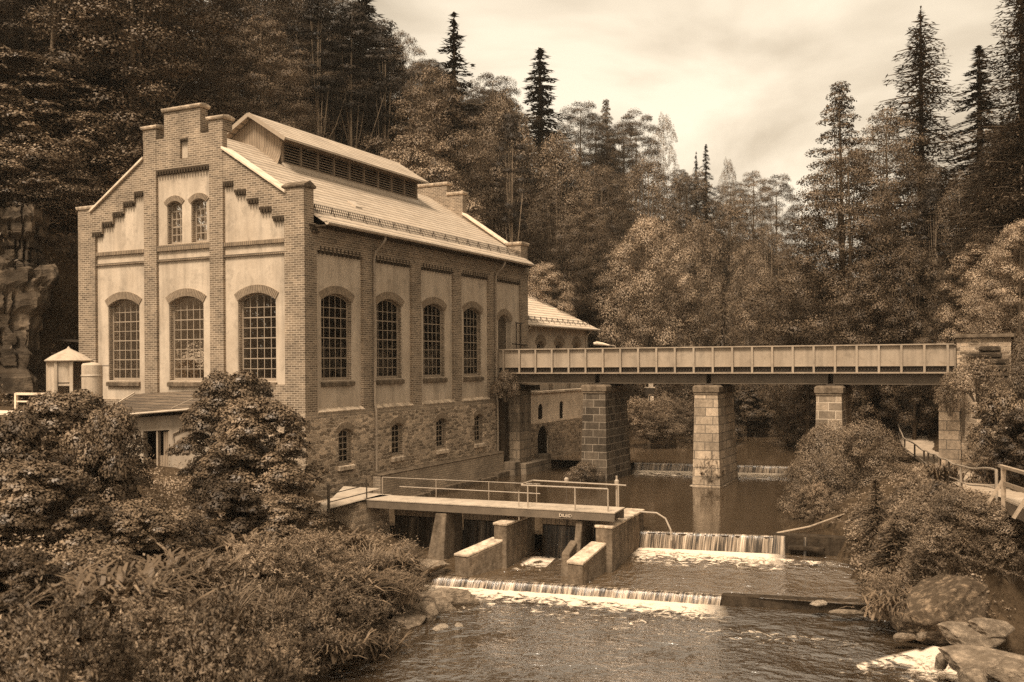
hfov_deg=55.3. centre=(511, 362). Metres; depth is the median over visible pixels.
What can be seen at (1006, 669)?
rock
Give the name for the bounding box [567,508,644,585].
sluice wall
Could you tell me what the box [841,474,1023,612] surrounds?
undergrowth
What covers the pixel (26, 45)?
broadleaf tree
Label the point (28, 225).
rock outcrop
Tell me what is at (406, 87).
broadleaf tree
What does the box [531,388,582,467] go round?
river wall
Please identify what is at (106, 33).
broadleaf tree
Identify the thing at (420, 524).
sluice gate
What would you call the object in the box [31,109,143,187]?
bush
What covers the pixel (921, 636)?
rock
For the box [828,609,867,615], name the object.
rock
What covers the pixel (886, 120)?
broadleaf tree
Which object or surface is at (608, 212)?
broadleaf tree
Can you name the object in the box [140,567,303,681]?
bush
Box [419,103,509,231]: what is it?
broadleaf tree
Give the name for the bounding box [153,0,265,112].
broadleaf tree
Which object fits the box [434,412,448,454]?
window
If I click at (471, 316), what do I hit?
window
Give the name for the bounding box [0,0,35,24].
broadleaf tree
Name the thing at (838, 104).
spruce tree
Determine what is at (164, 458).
door
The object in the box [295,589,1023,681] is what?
pool water
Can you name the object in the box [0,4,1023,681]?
ground
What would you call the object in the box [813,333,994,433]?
undergrowth
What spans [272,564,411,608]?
fern
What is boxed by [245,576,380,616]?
fern
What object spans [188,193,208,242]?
window
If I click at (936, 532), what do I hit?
bush
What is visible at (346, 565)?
bush
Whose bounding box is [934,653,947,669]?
rock
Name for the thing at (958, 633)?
rock
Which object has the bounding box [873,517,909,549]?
bush
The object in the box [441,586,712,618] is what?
foam
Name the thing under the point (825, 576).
pool water
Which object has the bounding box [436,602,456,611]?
stone
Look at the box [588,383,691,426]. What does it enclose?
undergrowth
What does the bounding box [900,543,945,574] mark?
bush
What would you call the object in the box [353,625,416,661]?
fern
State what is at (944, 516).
undergrowth
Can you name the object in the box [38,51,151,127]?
bush
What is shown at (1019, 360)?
bush
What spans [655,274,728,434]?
broadleaf tree
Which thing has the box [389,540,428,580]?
bush
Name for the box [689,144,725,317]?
spruce tree
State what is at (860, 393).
broadleaf tree
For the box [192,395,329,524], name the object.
bush
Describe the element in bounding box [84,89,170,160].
bush
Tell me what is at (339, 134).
broadleaf tree
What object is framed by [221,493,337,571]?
bush
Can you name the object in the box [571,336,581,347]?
window
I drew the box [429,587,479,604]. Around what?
stone
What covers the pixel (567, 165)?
broadleaf tree
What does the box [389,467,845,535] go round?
headwater
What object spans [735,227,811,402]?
broadleaf tree
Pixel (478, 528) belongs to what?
sluice gate
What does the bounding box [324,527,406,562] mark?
fern
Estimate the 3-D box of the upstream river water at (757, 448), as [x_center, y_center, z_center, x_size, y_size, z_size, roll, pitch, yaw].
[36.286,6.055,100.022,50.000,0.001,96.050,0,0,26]
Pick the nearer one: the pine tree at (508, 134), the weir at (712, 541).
the weir at (712, 541)
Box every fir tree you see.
[82,0,148,183]
[259,79,284,119]
[413,11,498,222]
[685,152,707,301]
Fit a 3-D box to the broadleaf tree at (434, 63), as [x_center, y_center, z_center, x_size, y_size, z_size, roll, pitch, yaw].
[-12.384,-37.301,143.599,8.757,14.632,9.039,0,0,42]
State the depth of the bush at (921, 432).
61.52 m
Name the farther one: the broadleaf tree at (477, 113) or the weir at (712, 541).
the broadleaf tree at (477, 113)
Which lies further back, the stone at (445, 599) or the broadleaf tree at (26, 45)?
the broadleaf tree at (26, 45)
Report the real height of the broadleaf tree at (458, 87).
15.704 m
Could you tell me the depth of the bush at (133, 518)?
26.07 m
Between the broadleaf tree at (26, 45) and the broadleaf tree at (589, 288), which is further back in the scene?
the broadleaf tree at (589, 288)
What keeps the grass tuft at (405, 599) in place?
on the ground
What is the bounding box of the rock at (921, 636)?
[916,632,926,640]
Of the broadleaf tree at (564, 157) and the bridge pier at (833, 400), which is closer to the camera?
the bridge pier at (833, 400)
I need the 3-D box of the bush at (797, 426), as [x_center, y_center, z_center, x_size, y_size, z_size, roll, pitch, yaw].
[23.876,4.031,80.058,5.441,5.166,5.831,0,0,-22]
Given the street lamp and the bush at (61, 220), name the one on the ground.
the street lamp
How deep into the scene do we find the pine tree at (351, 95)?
81.84 m
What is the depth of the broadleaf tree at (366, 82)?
90.33 m
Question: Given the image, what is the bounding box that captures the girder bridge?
[497,343,955,384]
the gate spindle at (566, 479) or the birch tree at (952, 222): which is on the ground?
the birch tree at (952, 222)
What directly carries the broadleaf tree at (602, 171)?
on the ground
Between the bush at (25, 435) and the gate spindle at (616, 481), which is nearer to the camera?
the bush at (25, 435)
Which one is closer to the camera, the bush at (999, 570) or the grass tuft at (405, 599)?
the bush at (999, 570)
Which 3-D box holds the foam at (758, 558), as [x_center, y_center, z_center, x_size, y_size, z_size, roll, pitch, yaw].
[7.591,7.432,34.324,7.700,0.398,5.100,0,0,26]
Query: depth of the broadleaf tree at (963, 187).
90.63 m
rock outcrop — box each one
[0,195,52,298]
[0,254,59,399]
[44,226,77,255]
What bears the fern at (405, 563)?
on the ground
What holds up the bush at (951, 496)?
on the ground
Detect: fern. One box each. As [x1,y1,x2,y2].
[0,554,253,636]
[70,542,270,604]
[195,527,306,566]
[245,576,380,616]
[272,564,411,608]
[295,624,386,664]
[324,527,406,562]
[347,545,453,575]
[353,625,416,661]
[838,586,915,621]
[871,581,911,600]
[907,461,975,483]
[942,534,999,549]
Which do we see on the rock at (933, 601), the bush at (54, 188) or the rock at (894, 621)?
the rock at (894, 621)
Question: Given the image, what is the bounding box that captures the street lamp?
[593,341,615,347]
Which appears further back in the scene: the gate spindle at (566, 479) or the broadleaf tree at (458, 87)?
the broadleaf tree at (458, 87)
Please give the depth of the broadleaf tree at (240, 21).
107.36 m
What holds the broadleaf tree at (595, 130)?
on the ground
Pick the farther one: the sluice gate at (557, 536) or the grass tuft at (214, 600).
the sluice gate at (557, 536)
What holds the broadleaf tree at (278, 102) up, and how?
on the ground
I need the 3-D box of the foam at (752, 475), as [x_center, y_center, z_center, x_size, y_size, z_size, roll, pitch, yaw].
[11.500,6.617,57.186,9.475,0.001,3.881,0,0,16]
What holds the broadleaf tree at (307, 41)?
on the ground
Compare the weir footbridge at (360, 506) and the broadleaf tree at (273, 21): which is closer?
the weir footbridge at (360, 506)
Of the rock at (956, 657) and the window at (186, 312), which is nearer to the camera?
the rock at (956, 657)
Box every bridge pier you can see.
[581,383,630,481]
[692,383,737,486]
[814,383,852,480]
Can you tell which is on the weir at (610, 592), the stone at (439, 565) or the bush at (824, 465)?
the stone at (439, 565)
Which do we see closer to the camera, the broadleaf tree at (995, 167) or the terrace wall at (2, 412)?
the terrace wall at (2, 412)
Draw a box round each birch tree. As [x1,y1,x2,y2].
[649,113,683,307]
[716,158,740,319]
[725,240,772,404]
[928,169,986,366]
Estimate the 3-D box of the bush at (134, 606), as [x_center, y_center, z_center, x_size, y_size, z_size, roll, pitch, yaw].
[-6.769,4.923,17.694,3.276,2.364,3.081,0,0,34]
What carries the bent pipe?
attached to the sluice wall at (613, 547)
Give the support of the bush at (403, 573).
on the ground
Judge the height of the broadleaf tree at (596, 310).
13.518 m
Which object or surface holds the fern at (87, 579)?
on the ground
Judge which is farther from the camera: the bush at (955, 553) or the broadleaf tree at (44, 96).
the broadleaf tree at (44, 96)
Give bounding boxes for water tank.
[81,362,102,403]
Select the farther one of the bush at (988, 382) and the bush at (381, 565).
the bush at (988, 382)
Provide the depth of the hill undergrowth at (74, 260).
53.94 m
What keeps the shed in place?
on the ground
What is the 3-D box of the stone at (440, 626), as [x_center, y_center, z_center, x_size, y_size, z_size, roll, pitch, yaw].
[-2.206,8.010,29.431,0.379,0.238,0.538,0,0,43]
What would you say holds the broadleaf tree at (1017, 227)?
on the ground
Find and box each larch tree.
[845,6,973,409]
[910,0,1023,340]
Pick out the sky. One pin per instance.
(750, 81)
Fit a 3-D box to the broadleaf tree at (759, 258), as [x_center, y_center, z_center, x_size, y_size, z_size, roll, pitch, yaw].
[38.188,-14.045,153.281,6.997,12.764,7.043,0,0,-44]
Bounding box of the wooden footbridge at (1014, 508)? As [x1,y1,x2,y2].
[985,464,1023,521]
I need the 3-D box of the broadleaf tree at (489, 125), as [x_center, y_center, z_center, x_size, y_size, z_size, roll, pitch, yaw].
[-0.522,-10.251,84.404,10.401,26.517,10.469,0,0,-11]
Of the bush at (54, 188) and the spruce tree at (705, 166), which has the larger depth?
the spruce tree at (705, 166)
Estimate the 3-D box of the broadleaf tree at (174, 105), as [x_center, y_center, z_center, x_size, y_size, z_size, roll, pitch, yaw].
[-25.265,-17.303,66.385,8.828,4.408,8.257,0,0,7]
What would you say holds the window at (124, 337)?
in the powerhouse
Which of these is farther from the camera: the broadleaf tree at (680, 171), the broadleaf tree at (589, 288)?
the broadleaf tree at (680, 171)
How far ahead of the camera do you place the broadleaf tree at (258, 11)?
78.72 m
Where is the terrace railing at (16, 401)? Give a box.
[14,393,47,408]
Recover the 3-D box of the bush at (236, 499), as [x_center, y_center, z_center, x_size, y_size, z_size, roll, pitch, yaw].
[-9.145,5.604,31.547,4.090,3.818,4.383,0,0,-18]
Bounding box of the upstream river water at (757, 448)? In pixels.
[551,418,814,466]
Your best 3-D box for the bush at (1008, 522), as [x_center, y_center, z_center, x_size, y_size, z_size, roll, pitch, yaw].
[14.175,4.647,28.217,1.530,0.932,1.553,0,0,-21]
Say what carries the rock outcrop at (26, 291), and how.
on the ground
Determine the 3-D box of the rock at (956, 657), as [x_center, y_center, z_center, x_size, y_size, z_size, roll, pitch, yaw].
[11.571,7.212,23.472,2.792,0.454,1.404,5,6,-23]
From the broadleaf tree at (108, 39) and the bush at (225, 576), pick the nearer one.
the bush at (225, 576)
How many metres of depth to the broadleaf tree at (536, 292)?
75.47 m
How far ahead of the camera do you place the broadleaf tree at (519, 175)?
95.48 m
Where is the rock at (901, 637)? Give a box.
[893,633,915,641]
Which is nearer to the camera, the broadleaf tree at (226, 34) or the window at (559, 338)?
the window at (559, 338)
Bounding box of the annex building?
[528,294,600,390]
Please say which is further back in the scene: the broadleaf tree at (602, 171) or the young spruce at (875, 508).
the broadleaf tree at (602, 171)
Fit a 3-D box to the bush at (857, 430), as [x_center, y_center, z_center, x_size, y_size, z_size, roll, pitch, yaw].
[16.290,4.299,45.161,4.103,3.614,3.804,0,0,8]
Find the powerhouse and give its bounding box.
[75,103,535,529]
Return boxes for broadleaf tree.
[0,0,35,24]
[0,0,83,50]
[0,0,109,55]
[2,87,54,121]
[20,0,243,185]
[31,1,159,69]
[38,0,164,83]
[40,0,231,124]
[62,134,136,168]
[101,73,189,118]
[115,0,255,107]
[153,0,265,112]
[166,68,253,123]
[174,0,325,127]
[197,0,263,95]
[198,13,331,139]
[222,0,281,95]
[236,3,302,82]
[240,43,322,130]
[242,1,349,132]
[243,0,370,139]
[272,14,330,100]
[289,70,376,153]
[299,69,397,152]
[329,59,420,174]
[360,66,505,233]
[371,30,445,165]
[374,42,429,144]
[379,129,499,235]
[396,148,439,183]
[397,58,442,138]
[403,99,526,229]
[404,59,449,120]
[407,84,447,129]
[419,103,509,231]
[424,71,468,109]
[426,67,467,142]
[458,72,541,200]
[460,90,564,301]
[460,131,545,298]
[469,140,535,247]
[470,89,509,168]
[471,170,552,296]
[510,137,553,243]
[513,189,592,336]
[517,129,604,345]
[524,129,581,204]
[528,261,576,317]
[542,196,634,383]
[546,100,613,250]
[547,246,614,346]
[565,163,645,300]
[569,118,622,198]
[569,155,620,252]
[576,270,629,347]
[579,171,650,347]
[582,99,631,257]
[582,260,624,345]
[585,213,712,421]
[599,150,641,212]
[600,108,669,303]
[608,121,643,197]
[610,153,690,346]
[649,168,736,346]
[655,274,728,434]
[660,215,745,403]
[665,169,690,224]
[668,174,699,227]
[678,188,713,240]
[689,197,776,384]
[701,182,756,276]
[719,170,789,320]
[731,281,792,432]
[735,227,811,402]
[737,233,772,298]
[746,173,804,296]
[756,298,819,446]
[760,230,863,447]
[768,144,946,438]
[810,107,966,420]
[822,256,907,442]
[866,159,972,422]
[867,246,956,439]
[912,270,987,398]
[933,230,1023,361]
[936,166,974,319]
[946,155,1018,327]
[953,117,1023,333]
[957,219,1023,395]
[964,111,1018,286]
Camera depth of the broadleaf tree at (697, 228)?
97.42 m
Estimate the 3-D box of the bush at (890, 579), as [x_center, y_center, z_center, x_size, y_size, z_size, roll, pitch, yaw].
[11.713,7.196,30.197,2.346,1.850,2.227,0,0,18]
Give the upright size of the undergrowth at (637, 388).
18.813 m
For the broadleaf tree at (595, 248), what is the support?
on the ground
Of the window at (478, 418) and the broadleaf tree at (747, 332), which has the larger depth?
the broadleaf tree at (747, 332)
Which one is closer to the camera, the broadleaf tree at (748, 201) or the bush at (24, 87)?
the bush at (24, 87)
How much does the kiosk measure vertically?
2.860 m
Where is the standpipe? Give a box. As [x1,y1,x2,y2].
[102,364,109,403]
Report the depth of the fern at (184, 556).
22.40 m
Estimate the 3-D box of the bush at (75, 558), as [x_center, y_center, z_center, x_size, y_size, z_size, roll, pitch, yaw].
[-8.971,4.971,20.440,3.096,2.406,3.190,0,0,9]
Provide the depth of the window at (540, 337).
65.45 m
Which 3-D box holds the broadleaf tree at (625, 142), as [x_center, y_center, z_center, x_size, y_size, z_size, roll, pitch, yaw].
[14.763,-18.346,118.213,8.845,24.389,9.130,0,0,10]
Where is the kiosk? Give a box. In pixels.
[44,346,92,395]
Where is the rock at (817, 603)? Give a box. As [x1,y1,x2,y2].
[810,600,826,606]
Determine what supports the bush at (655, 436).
on the ground
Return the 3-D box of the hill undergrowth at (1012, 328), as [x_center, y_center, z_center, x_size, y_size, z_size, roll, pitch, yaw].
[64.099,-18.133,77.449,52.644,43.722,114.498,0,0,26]
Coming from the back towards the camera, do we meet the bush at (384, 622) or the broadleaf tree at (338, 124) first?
the broadleaf tree at (338, 124)
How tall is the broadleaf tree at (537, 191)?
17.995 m
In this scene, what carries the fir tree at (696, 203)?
on the ground
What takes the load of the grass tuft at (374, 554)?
on the ground
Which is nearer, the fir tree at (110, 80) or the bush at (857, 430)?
the bush at (857, 430)
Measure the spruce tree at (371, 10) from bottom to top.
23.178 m
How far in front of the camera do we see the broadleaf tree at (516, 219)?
89.40 m
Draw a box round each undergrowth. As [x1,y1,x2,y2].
[0,1,682,285]
[0,5,180,368]
[0,196,82,406]
[0,455,434,681]
[578,276,735,417]
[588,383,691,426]
[797,331,1022,618]
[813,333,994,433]
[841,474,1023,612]
[902,482,984,588]
[972,321,1023,424]
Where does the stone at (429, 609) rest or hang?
in the pool water at (497, 642)
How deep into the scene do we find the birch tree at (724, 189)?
135.91 m
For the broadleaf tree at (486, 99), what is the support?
on the ground
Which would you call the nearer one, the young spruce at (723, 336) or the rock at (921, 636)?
the rock at (921, 636)
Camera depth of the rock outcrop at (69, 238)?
53.33 m
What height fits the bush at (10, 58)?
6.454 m
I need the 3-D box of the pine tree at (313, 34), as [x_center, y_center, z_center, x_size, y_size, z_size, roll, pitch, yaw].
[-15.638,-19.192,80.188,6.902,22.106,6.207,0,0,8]
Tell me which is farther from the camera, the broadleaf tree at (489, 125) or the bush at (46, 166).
the broadleaf tree at (489, 125)
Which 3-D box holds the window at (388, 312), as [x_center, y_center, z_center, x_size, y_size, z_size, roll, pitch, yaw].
[-6.190,-1.217,48.249,0.590,4.550,2.647,0,0,26]
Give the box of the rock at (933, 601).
[898,574,990,644]
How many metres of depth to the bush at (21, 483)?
24.43 m
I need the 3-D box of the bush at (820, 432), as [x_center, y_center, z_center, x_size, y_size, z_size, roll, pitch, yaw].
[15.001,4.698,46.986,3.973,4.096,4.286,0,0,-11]
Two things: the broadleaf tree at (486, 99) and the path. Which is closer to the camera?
the path
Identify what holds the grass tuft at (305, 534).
on the ground
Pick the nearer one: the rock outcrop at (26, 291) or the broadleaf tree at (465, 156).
the rock outcrop at (26, 291)
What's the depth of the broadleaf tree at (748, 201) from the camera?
144.35 m
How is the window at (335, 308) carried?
in the powerhouse
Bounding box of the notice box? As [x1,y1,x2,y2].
[644,387,654,400]
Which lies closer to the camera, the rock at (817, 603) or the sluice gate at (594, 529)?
the rock at (817, 603)
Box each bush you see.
[0,43,97,150]
[0,64,117,157]
[0,91,112,185]
[0,109,142,199]
[0,141,81,217]
[0,152,109,222]
[0,168,97,232]
[0,389,146,520]
[0,410,80,539]
[0,458,122,563]
[0,546,85,642]
[0,562,161,681]
[4,541,159,634]
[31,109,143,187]
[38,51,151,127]
[38,569,236,681]
[55,401,156,541]
[78,497,208,564]
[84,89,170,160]
[140,511,224,588]
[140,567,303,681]
[157,543,268,642]
[165,369,298,501]
[185,477,291,579]
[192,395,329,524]
[204,511,354,634]
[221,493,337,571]
[230,575,333,681]
[237,619,329,681]
[255,526,375,591]
[281,578,387,676]
[285,555,388,605]
[293,568,405,638]
[328,586,405,642]
[341,548,410,597]
[371,559,437,611]
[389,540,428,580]
[490,369,522,401]
[563,461,605,481]
[627,391,687,437]
[628,413,688,442]
[642,389,694,439]
[669,393,693,435]
[695,450,729,485]
[734,384,780,435]
[740,386,811,425]
[766,384,815,436]
[774,450,861,510]
[780,473,843,520]
[783,417,875,491]
[823,417,911,489]
[851,567,909,615]
[856,401,874,433]
[857,391,904,418]
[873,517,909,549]
[890,501,932,533]
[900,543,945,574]
[905,392,938,435]
[907,520,961,554]
[925,489,975,518]
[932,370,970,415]
[938,529,1004,569]
[942,355,1005,401]
[953,495,1008,530]
[960,383,1023,483]
[967,528,1020,560]
[973,542,1023,584]
[977,507,1023,538]
[979,408,1023,482]
[993,529,1023,565]
[995,343,1023,411]
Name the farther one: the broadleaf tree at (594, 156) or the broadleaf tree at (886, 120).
the broadleaf tree at (594, 156)
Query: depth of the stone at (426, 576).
34.17 m
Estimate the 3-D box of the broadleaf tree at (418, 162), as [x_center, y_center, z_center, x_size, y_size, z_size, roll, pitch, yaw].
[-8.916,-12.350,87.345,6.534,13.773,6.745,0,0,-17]
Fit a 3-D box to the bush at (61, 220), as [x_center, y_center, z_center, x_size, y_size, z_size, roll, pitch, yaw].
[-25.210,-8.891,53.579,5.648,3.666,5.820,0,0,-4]
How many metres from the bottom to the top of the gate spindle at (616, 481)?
2.150 m
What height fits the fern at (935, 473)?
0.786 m
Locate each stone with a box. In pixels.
[388,601,420,616]
[390,613,425,628]
[411,570,428,580]
[416,559,449,572]
[416,590,453,602]
[416,595,438,620]
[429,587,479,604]
[432,623,448,630]
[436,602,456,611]
[455,622,462,626]
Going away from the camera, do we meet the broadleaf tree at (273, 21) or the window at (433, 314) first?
the window at (433, 314)
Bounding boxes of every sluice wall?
[454,516,534,576]
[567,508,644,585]
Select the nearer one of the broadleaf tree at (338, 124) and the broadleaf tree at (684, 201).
the broadleaf tree at (338, 124)
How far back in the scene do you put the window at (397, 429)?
48.74 m
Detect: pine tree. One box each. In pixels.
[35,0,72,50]
[279,0,366,138]
[310,0,401,150]
[349,18,422,156]
[489,111,532,241]
[907,186,962,422]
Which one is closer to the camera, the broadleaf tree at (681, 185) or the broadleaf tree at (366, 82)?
the broadleaf tree at (366, 82)
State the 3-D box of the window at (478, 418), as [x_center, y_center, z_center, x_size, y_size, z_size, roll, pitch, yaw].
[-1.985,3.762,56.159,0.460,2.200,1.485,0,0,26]
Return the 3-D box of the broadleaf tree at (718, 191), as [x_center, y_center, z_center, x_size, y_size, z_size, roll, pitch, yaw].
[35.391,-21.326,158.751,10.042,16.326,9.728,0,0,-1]
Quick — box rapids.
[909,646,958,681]
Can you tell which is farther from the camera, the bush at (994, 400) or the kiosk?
the kiosk
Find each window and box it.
[105,291,141,385]
[164,195,184,243]
[165,288,206,386]
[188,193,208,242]
[234,285,278,386]
[318,286,354,386]
[336,422,354,470]
[376,292,404,384]
[389,417,405,461]
[421,297,447,382]
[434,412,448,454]
[462,301,483,380]
[473,409,485,447]
[534,334,546,348]
[554,335,564,347]
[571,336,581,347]
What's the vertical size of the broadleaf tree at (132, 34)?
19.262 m
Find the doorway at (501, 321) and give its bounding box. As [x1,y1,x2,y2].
[497,309,512,364]
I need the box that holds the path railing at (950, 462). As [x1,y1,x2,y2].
[896,423,997,501]
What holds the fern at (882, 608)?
on the ground
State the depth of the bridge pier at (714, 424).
52.35 m
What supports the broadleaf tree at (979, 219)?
on the ground
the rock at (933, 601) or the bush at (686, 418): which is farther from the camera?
the bush at (686, 418)
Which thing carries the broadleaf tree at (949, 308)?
on the ground
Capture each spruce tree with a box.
[310,0,419,166]
[519,47,600,277]
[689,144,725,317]
[743,81,948,398]
[903,45,1016,338]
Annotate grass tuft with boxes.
[164,575,279,633]
[238,587,309,624]
[272,523,347,558]
[324,543,405,578]
[379,576,437,605]
[941,558,972,575]
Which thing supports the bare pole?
on the ground
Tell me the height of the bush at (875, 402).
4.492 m
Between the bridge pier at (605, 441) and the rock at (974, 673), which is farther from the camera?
the bridge pier at (605, 441)
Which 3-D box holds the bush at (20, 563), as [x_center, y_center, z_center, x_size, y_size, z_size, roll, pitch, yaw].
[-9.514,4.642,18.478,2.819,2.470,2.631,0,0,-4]
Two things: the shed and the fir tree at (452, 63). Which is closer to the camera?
the shed
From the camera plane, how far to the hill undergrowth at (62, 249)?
52.49 m
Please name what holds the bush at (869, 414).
on the ground
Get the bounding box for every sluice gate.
[394,509,438,547]
[463,513,509,548]
[542,518,576,557]
[593,518,615,541]
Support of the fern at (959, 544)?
on the ground
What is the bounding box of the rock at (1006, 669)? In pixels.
[985,657,1023,681]
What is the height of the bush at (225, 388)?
5.613 m
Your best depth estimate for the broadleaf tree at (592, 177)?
117.60 m
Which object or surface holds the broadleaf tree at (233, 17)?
on the ground
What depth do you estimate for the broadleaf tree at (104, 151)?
57.66 m
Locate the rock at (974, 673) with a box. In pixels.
[957,664,986,681]
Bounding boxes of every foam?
[425,585,441,590]
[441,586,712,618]
[458,603,823,648]
[516,557,554,569]
[634,548,777,569]
[637,470,781,478]
[651,549,818,567]
[857,649,957,681]
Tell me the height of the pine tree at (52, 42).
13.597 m
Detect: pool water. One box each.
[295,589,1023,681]
[390,530,873,605]
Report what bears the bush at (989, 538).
on the ground
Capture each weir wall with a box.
[721,593,870,612]
[772,532,848,555]
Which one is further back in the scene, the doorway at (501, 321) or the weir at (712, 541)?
the doorway at (501, 321)
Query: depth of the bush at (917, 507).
31.92 m
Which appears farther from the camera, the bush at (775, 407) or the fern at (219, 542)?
the bush at (775, 407)
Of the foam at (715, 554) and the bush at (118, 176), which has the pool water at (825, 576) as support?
the foam at (715, 554)
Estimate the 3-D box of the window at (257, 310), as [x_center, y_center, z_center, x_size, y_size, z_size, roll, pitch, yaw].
[-11.249,-1.185,43.485,2.546,4.550,0.590,0,0,26]
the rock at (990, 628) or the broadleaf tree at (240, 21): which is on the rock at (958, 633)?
the rock at (990, 628)
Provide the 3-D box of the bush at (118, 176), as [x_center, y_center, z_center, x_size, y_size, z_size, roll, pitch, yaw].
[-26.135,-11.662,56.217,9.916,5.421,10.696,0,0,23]
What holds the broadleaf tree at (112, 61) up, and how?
on the ground
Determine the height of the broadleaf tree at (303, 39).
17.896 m
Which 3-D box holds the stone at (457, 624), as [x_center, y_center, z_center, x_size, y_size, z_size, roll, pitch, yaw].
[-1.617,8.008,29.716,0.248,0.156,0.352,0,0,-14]
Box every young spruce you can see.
[714,276,744,443]
[843,476,892,568]
[854,512,909,587]
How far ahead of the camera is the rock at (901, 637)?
26.87 m
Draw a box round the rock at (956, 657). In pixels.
[938,645,1023,677]
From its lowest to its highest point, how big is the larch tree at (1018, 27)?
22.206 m
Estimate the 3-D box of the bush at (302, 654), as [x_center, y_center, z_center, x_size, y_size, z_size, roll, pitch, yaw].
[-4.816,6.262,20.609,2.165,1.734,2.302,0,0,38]
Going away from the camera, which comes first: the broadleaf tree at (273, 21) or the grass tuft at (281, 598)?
the grass tuft at (281, 598)
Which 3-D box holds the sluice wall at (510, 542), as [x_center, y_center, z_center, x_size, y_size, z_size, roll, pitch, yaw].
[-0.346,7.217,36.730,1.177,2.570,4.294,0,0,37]
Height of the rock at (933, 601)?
1.946 m
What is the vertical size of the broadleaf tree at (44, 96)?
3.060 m
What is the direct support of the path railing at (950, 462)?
on the ground
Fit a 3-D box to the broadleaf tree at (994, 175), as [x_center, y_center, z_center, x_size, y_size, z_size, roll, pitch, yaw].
[30.955,-8.864,57.339,7.762,12.897,7.712,0,0,-37]
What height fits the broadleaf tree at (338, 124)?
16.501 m
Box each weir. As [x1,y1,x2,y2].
[421,575,721,605]
[633,463,791,473]
[639,531,772,552]
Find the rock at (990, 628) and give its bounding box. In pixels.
[968,618,1014,637]
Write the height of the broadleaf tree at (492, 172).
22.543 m
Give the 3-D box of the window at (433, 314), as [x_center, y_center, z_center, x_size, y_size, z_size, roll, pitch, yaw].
[-4.288,-1.228,52.127,0.590,4.550,2.665,0,0,26]
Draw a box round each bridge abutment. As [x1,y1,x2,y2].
[498,385,550,475]
[939,333,1014,469]
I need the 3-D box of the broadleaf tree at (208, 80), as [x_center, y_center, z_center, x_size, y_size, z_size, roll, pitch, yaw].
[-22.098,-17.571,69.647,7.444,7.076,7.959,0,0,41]
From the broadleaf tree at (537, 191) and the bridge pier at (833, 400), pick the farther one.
the broadleaf tree at (537, 191)
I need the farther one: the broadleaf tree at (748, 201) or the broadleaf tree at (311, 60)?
the broadleaf tree at (748, 201)
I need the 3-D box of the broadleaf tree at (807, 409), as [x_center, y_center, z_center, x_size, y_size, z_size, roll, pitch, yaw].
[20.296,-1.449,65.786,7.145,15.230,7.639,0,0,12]
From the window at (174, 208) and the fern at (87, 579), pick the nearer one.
the fern at (87, 579)
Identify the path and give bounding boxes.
[898,403,1023,497]
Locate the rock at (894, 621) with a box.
[890,601,920,633]
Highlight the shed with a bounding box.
[106,390,237,478]
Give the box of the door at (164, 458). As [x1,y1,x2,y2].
[160,432,167,466]
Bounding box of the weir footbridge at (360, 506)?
[314,477,625,576]
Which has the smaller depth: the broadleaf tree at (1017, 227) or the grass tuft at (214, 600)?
the grass tuft at (214, 600)
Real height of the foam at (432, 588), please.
0.001 m
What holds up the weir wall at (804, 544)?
on the ground
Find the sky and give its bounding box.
[176,0,1019,280]
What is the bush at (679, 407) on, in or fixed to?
on the ground
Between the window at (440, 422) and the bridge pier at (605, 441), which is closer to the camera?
the window at (440, 422)
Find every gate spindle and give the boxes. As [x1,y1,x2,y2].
[564,474,568,529]
[614,476,618,519]
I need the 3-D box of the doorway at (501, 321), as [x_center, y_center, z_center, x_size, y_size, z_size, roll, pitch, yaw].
[-0.621,-1.566,59.664,0.430,3.420,2.283,0,0,26]
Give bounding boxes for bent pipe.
[638,511,671,540]
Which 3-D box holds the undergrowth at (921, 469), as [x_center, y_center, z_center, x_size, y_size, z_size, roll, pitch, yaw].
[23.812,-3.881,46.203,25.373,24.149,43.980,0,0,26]
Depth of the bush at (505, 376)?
57.05 m
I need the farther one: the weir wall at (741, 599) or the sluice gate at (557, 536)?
the sluice gate at (557, 536)
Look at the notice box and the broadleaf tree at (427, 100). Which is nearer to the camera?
the notice box
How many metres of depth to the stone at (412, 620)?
29.80 m
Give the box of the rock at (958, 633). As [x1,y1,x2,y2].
[937,621,1005,647]
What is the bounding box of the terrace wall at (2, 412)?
[0,410,21,459]
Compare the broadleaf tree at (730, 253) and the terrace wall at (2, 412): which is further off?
the broadleaf tree at (730, 253)
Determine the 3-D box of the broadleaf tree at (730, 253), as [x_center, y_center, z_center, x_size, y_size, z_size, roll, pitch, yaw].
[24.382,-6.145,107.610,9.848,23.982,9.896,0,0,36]
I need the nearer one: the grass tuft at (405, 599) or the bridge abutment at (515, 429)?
the grass tuft at (405, 599)
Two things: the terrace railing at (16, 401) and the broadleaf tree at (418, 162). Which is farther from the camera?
the broadleaf tree at (418, 162)
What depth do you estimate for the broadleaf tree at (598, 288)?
101.91 m
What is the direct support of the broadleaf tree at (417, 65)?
on the ground
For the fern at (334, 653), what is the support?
on the ground
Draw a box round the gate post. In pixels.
[648,384,653,401]
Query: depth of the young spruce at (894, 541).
32.48 m
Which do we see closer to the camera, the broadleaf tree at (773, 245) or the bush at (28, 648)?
the bush at (28, 648)
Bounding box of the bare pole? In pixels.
[776,514,844,532]
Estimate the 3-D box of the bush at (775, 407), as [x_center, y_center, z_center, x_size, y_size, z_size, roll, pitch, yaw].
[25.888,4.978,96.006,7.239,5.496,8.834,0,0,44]

